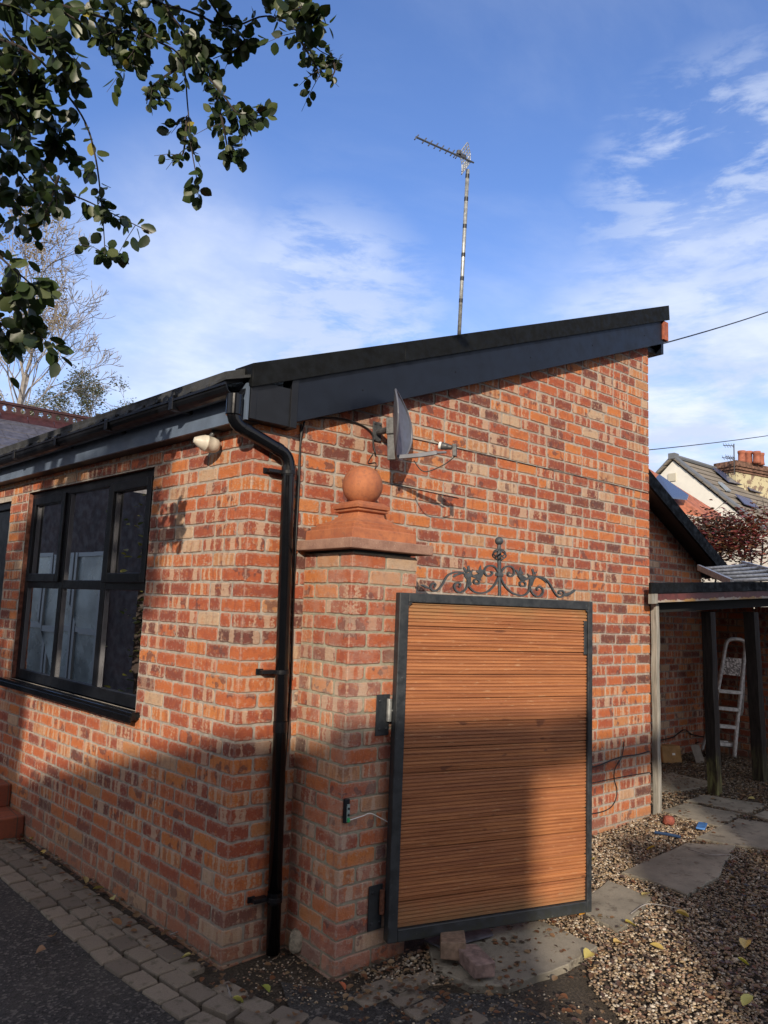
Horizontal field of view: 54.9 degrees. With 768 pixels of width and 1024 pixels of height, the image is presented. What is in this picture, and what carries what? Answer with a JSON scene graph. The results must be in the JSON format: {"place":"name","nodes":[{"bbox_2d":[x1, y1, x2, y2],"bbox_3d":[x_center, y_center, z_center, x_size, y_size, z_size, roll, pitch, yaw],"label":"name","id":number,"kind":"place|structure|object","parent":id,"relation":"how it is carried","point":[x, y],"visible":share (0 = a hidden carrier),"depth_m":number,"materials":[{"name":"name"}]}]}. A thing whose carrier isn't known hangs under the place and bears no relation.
{"place":"outdoors","nodes":[
{"label":"outdoors","id":0,"kind":"place"},
{"bbox_2d":[0,877,188,1023],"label":"driveway","id":1,"kind":"structure","parent":0,"point":[61,978],"depth_m":3.15,"materials":[{"name":"grey asphalt"}]},
{"bbox_2d":[36,945,45,952],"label":"fallen leaf","id":2,"kind":"object","parent":1,"relation":"on","point":[40,948],"visible":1,"depth_m":3.33,"materials":[{"name":"brown plant"}]},
{"bbox_2d":[0,837,340,1023],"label":"paving","id":3,"kind":"structure","parent":0,"point":[108,943],"depth_m":3.44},
{"bbox_2d":[112,918,121,924],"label":"fallen leaf","id":4,"kind":"object","parent":3,"relation":"on","point":[118,921],"visible":1,"depth_m":3.67,"materials":[{"name":"brown plant"}]},
{"bbox_2d":[233,995,243,1002],"bbox_3d":[-0.595,1.996,3.032,0.042,0.032,0.036,-1,-8,22],"label":"fallen leaf","id":5,"kind":"object","parent":3,"relation":"on","point":[237,997],"visible":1,"depth_m":3.02,"materials":[{"name":"yellow plant"}]},
{"bbox_2d":[0,0,767,471],"label":"sky","id":6,"kind":"structure","parent":0,"point":[619,148],"materials":[{"name":"blue"}]},
{"bbox_2d":[3,750,767,1023],"bbox_3d":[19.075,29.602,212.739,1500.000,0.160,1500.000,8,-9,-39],"label":"ground","id":7,"kind":"structure","parent":0,"point":[578,990],"depth_m":3.32,"materials":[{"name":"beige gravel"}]},
{"bbox_2d":[0,393,48,416],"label":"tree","id":8,"kind":"object","parent":7,"relation":"on","point":[28,402],"visible":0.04,"depth_m":25.42,"materials":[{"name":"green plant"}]},
{"bbox_2d":[5,402,76,421],"bbox_3d":[-11.664,0.276,25.620,3.002,8.312,2.579,1,-7,10],"label":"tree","id":9,"kind":"object","parent":7,"relation":"on","point":[65,418],"visible":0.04,"depth_m":25.49,"materials":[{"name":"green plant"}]},
{"bbox_2d":[0,175,123,414],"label":"bare tree","id":10,"kind":"object","parent":7,"relation":"on","point":[22,396],"visible":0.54,"depth_m":19.95,"materials":[{"name":"brown plant"}]},
{"bbox_2d":[25,361,133,422],"bbox_3d":[-9.422,-0.237,23.750,4.583,9.030,3.647,8,-9,-39],"label":"tree","id":11,"kind":"object","parent":7,"relation":"on","point":[96,392],"visible":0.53,"depth_m":23.32,"materials":[{"name":"green plant"}]},
{"bbox_2d":[0,0,342,388],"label":"leafy tree","id":12,"kind":"object","parent":7,"relation":"on","point":[196,52],"visible":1,"depth_m":2.98,"materials":[{"name":"green plant"}]},
{"bbox_2d":[289,928,302,953],"bbox_3d":[-0.405,2.019,3.487,0.086,0.111,0.102,6,-12,17],"label":"mortar lump","id":13,"kind":"object","parent":7,"relation":"on","point":[295,941],"visible":0.7,"depth_m":3.44,"materials":[{"name":"grey concrete"}]},
{"bbox_2d":[285,466,432,981],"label":"gate pillar","id":14,"kind":"structure","parent":7,"relation":"on","point":[360,570],"depth_m":3.48,"materials":[{"name":"brick"}]},
{"bbox_2d":[343,798,349,823],"bbox_3d":[-0.167,1.346,3.325,0.027,0.104,0.026,8,-9,-39],"label":"gate keypad","id":15,"kind":"object","parent":14,"relation":"attached to","point":[346,810],"visible":1,"depth_m":3.32,"materials":[{"name":"black plastic"}]},
{"bbox_2d":[350,813,387,821],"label":"cable","id":16,"kind":"object","parent":15,"relation":"attached to","point":[366,814],"visible":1,"depth_m":3.39,"materials":[{"name":"white plastic"}]},
{"bbox_2d":[367,537,592,943],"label":"wooden gate","id":17,"kind":"structure","parent":14,"relation":"attached to","point":[486,710],"depth_m":3.67,"materials":[{"name":"wood"}]},
{"bbox_2d":[0,305,726,969],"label":"brick house","id":18,"kind":"structure","parent":7,"relation":"on","point":[146,595],"depth_m":4.47,"materials":[{"name":"brick"}]},
{"bbox_2d":[0,502,11,608],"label":"door","id":19,"kind":"structure","parent":18,"relation":"in","point":[5,508],"depth_m":6.07,"materials":[{"name":"black plastic"}]},
{"bbox_2d":[0,469,154,723],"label":"window","id":20,"kind":"structure","parent":18,"relation":"in","point":[81,626],"depth_m":4.86,"materials":[{"name":"black glass"}]},
{"bbox_2d":[193,430,220,452],"bbox_3d":[-0.906,-0.371,3.789,0.139,0.130,0.088,8,-9,-39],"label":"security light","id":21,"kind":"object","parent":18,"relation":"attached to","point":[210,443],"visible":1,"depth_m":3.76,"materials":[{"name":"beige plastic"}]},
{"bbox_2d":[288,424,301,681],"bbox_3d":[-0.464,0.547,3.689,0.020,2.020,0.053,-1,-8,24],"label":"cable","id":22,"kind":"object","parent":18,"relation":"attached to","point":[293,547],"visible":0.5,"depth_m":3.74,"materials":[{"name":"black plastic"}]},
{"bbox_2d":[286,421,304,757],"bbox_3d":[-0.455,0.488,3.701,0.032,1.934,0.016,8,-9,-39],"label":"cable","id":23,"kind":"object","parent":18,"relation":"attached to","point":[294,585],"visible":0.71,"depth_m":3.71,"materials":[{"name":"black plastic"}]},
{"bbox_2d":[304,417,375,453],"bbox_3d":[-0.233,-0.429,3.971,0.479,0.162,0.025,8,-9,-38],"label":"cable","id":24,"kind":"object","parent":18,"relation":"attached to","point":[368,429],"visible":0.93,"depth_m":4.04,"materials":[{"name":"black plastic"}]},
{"bbox_2d":[368,453,456,497],"bbox_3d":[0.185,-0.207,4.306,0.717,0.170,0.007,8,-9,-39],"label":"cable","id":25,"kind":"object","parent":18,"relation":"attached to","point":[405,486],"visible":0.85,"depth_m":4.25,"materials":[{"name":"black plastic"}]},
{"bbox_2d":[372,388,456,460],"bbox_3d":[0.143,-0.461,4.017,0.374,0.384,0.415,6,-8,-26],"label":"satellite dish","id":26,"kind":"object","parent":18,"relation":"attached to","point":[398,430],"visible":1,"depth_m":3.97,"materials":[{"name":"grey metal"}]},
{"bbox_2d":[414,456,455,471],"bbox_3d":[0.268,-0.256,3.919,0.227,0.092,0.006,1,-7,11],"label":"cable","id":27,"kind":"object","parent":26,"relation":"hanging from","point":[435,468],"visible":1,"depth_m":3.91,"materials":[{"name":"black plastic"}]},
{"bbox_2d":[414,134,473,334],"bbox_3d":[0.617,-2.568,7.107,0.243,2.378,1.198,-1,-8,27],"label":"tv aerial","id":28,"kind":"object","parent":18,"relation":"attached to","point":[460,155],"visible":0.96,"depth_m":7.45,"materials":[{"name":"silver metal"}]},
{"bbox_2d":[413,438,648,493],"bbox_3d":[1.095,-0.298,5.071,2.646,0.014,0.005,8,-9,-39],"label":"cable","id":29,"kind":"object","parent":18,"relation":"attached to","point":[529,464],"visible":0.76,"depth_m":4.96,"materials":[{"name":"black plastic"}]},
{"bbox_2d":[592,741,623,813],"bbox_3d":[1.576,1.889,5.258,0.472,0.463,0.007,8,-9,-39],"label":"cable","id":30,"kind":"object","parent":18,"relation":"attached to","point":[615,784],"visible":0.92,"depth_m":5.32,"materials":[{"name":"black plastic"}]},
{"bbox_2d":[592,750,649,766],"bbox_3d":[1.712,1.800,5.382,0.817,0.051,0.009,8,-9,-39],"label":"cable","id":31,"kind":"object","parent":18,"relation":"attached to","point":[620,757],"visible":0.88,"depth_m":5.38,"materials":[{"name":"black plastic"}]},
{"bbox_2d":[592,772,649,782],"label":"cable","id":32,"kind":"object","parent":18,"relation":"attached to","point":[620,777],"visible":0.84,"depth_m":5.39,"materials":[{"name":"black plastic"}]},
{"bbox_2d":[661,729,703,739],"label":"cable","id":33,"kind":"object","parent":18,"relation":"attached to","point":[681,731],"visible":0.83,"depth_m":8.16,"materials":[{"name":"black plastic"}]},
{"bbox_2d":[650,311,767,347],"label":"overhead wire","id":34,"kind":"object","parent":18,"relation":"on","point":[712,329],"visible":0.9,"depth_m":6.93,"materials":[{"name":"black"}]},
{"bbox_2d":[281,982,563,1023],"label":"apron","id":35,"kind":"object","parent":7,"relation":"on","point":[379,1012],"visible":0.67,"depth_m":3.01,"materials":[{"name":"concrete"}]},
{"bbox_2d":[353,970,487,1023],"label":"paving fragment","id":36,"kind":"object","parent":35,"relation":"on","point":[415,1012],"visible":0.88,"depth_m":3.07,"materials":[{"name":"grey stone"}]},
{"bbox_2d":[235,750,767,1023],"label":"gravel","id":37,"kind":"structure","parent":7,"relation":"on","point":[635,1012],"depth_m":3.68,"materials":[{"name":"beige gravel"}]},
{"bbox_2d":[262,984,270,991],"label":"fallen leaf","id":38,"kind":"object","parent":37,"relation":"on","point":[267,987],"visible":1,"depth_m":3.12,"materials":[{"name":"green plant"}]},
{"bbox_2d":[339,981,345,989],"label":"fallen leaf","id":39,"kind":"object","parent":37,"relation":"on","point":[343,984],"visible":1,"depth_m":3.15,"materials":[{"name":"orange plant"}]},
{"bbox_2d":[583,948,594,958],"bbox_3d":[0.943,2.029,3.401,0.052,0.028,0.058,1,-7,6],"label":"fallen leaf","id":40,"kind":"object","parent":37,"relation":"on","point":[587,953],"visible":1,"depth_m":3.40,"materials":[{"name":"yellow plant"}]},
{"bbox_2d":[613,938,621,943],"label":"fallen leaf","id":41,"kind":"object","parent":37,"relation":"on","point":[615,940],"visible":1,"depth_m":3.54,"materials":[{"name":"yellow plant"}]},
{"bbox_2d":[650,942,663,949],"bbox_3d":[1.283,2.040,3.472,0.054,0.014,0.051,3,-7,-7],"label":"fallen leaf","id":42,"kind":"object","parent":37,"relation":"on","point":[657,945],"visible":1,"depth_m":3.48,"materials":[{"name":"yellow plant"}]},
{"bbox_2d":[655,831,680,837],"bbox_3d":[1.944,2.210,5.066,0.169,0.023,0.020,-3,-9,34],"label":"plastic strip","id":43,"kind":"object","parent":37,"relation":"on","point":[667,834],"visible":1,"depth_m":5.06,"materials":[{"name":"blue plastic"}]},
{"bbox_2d":[663,815,674,825],"bbox_3d":[2.060,2.231,5.346,0.081,0.070,0.096,6,-12,17],"label":"broken brick","id":44,"kind":"object","parent":37,"relation":"on","point":[669,820],"visible":1,"depth_m":5.31,"materials":[{"name":"red brick"}]},
{"bbox_2d":[675,909,689,917],"bbox_3d":[1.541,2.065,3.806,0.053,0.032,0.058,6,-8,-28],"label":"fallen leaf","id":45,"kind":"object","parent":37,"relation":"on","point":[682,912],"visible":1,"depth_m":3.81,"materials":[{"name":"yellow plant"}]},
{"bbox_2d":[690,745,704,763],"bbox_3d":[3.254,2.513,7.667,0.152,0.181,0.046,5,-8,-21],"label":"card sheet","id":46,"kind":"object","parent":37,"relation":"on","point":[697,753],"visible":1,"depth_m":7.66,"materials":[{"name":"grey cardboard"}]},
{"bbox_2d":[696,822,706,829],"bbox_3d":[2.250,2.223,5.235,0.060,0.012,0.170,-2,-8,29],"label":"plastic scrap","id":47,"kind":"object","parent":37,"relation":"on","point":[701,825],"visible":1,"depth_m":5.21,"materials":[{"name":"blue plastic"}]},
{"bbox_2d":[739,938,750,948],"bbox_3d":[1.711,2.039,3.497,0.063,0.029,0.054,5,-8,-22],"label":"fallen leaf","id":48,"kind":"object","parent":37,"relation":"on","point":[744,943],"visible":1,"depth_m":3.50,"materials":[{"name":"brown plant"}]},
{"bbox_2d":[741,994,752,1005],"bbox_3d":[1.476,1.986,3.007,0.047,0.034,0.052,-3,-9,34],"label":"fallen leaf","id":49,"kind":"object","parent":37,"relation":"on","point":[746,999],"visible":1,"depth_m":3.01,"materials":[{"name":"yellow plant"}]},
{"bbox_2d":[661,744,681,762],"bbox_3d":[2.954,2.510,7.682,0.244,0.165,0.152,5,-8,-19],"label":"cardboard box","id":50,"kind":"object","parent":7,"relation":"on","point":[670,753],"visible":0.77,"depth_m":7.63,"materials":[{"name":"brown cardboard"}]},
{"bbox_2d":[648,582,767,814],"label":"yard canopy","id":51,"kind":"object","parent":7,"relation":"on","point":[678,596],"visible":0.86,"depth_m":6.37,"materials":[{"name":"wood"}]},
{"bbox_2d":[697,561,767,581],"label":"sheet","id":52,"kind":"object","parent":51,"relation":"on","point":[744,571],"visible":0.95,"depth_m":7.15,"materials":[{"name":"metal"}]},
{"bbox_2d":[649,469,767,608],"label":"orange roofed outbuilding","id":53,"kind":"structure","parent":7,"relation":"on","point":[685,501],"depth_m":19.92,"materials":[{"name":"tile"}]},
{"bbox_2d":[655,453,767,530],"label":"rendered house","id":54,"kind":"structure","parent":7,"relation":"on","point":[704,483],"depth_m":29.60,"materials":[{"name":"paint"}]},
{"bbox_2d":[718,482,730,491],"bbox_3d":[13.664,-1.008,29.575,0.377,0.485,0.764,3,-7,-7],"label":"roof window","id":55,"kind":"structure","parent":54,"relation":"in","point":[723,485],"depth_m":29.49,"materials":[{"name":"white glass"}]},
{"bbox_2d":[722,443,734,474],"bbox_3d":[14.504,-2.273,31.041,0.828,1.325,0.319,6,-8,-26],"label":"roof aerial","id":56,"kind":"object","parent":54,"relation":"on","point":[733,456],"visible":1,"depth_m":31.15,"materials":[{"name":"grey metal"}]},
{"bbox_2d":[714,450,767,519],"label":"chimney stack","id":57,"kind":"object","parent":54,"relation":"on","point":[750,472],"visible":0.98,"depth_m":31.91,"materials":[{"name":"brick"}]},
{"bbox_2d":[701,637,745,757],"bbox_3d":[3.739,2.045,8.124,0.439,1.341,0.684,0,-8,16],"label":"step ladder","id":58,"kind":"object","parent":7,"relation":"on","point":[733,666],"visible":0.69,"depth_m":7.94,"materials":[{"name":"metal"}]},
{"bbox_2d":[686,499,767,581],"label":"red leaved tree","id":59,"kind":"object","parent":7,"relation":"on","point":[722,538],"visible":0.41,"depth_m":11.93,"materials":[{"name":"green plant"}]},
{"bbox_2d":[701,607,767,761],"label":"boundary wall","id":60,"kind":"structure","parent":7,"relation":"on","point":[729,623],"depth_m":8.29,"materials":[{"name":"brick"}]},
{"bbox_2d":[425,773,767,994],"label":"path","id":61,"kind":"structure","parent":0,"point":[679,870],"depth_m":4.11,"materials":[{"name":"grey stone"}]},
{"bbox_2d":[424,928,492,947],"bbox_3d":[0.376,2.045,3.558,0.361,0.024,0.107,6,-8,-27],"label":"slate sheet","id":62,"kind":"object","parent":61,"relation":"on","point":[474,935],"visible":0.5,"depth_m":3.56,"materials":[{"name":"grey stone"}]},
{"bbox_2d":[440,930,465,960],"bbox_3d":[0.319,1.999,3.426,0.118,0.079,0.219,2,-13,4],"label":"loose brick","id":63,"kind":"object","parent":62,"relation":"on","point":[452,943],"visible":0.76,"depth_m":3.33,"materials":[{"name":"brown brick"}]},
{"bbox_2d":[458,944,494,978],"bbox_3d":[0.404,1.992,3.280,0.107,0.067,0.207,5,-8,-19],"label":"loose brick","id":64,"kind":"object","parent":61,"relation":"on","point":[476,961],"visible":0.83,"depth_m":3.22,"materials":[{"name":"brown brick"}]},
{"bbox_2d":[631,903,679,913],"bbox_3d":[1.409,2.087,3.894,0.276,0.023,0.092,3,-7,-8],"label":"twig","id":65,"kind":"object","parent":61,"relation":"on","point":[654,904],"visible":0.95,"depth_m":3.91,"materials":[{"name":"grey wood"}]},
{"bbox_2d":[688,849,738,859],"bbox_3d":[2.086,2.166,4.686,0.298,0.015,0.046,-1,-8,26],"label":"twig","id":66,"kind":"object","parent":61,"relation":"on","point":[714,854],"visible":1,"depth_m":4.67,"materials":[{"name":"wood"}]},
{"bbox_2d":[649,435,767,449],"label":"overhead wire","id":67,"kind":"object","parent":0,"point":[706,443],"visible":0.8,"depth_m":10.48,"materials":[{"name":"black"}]}
]}

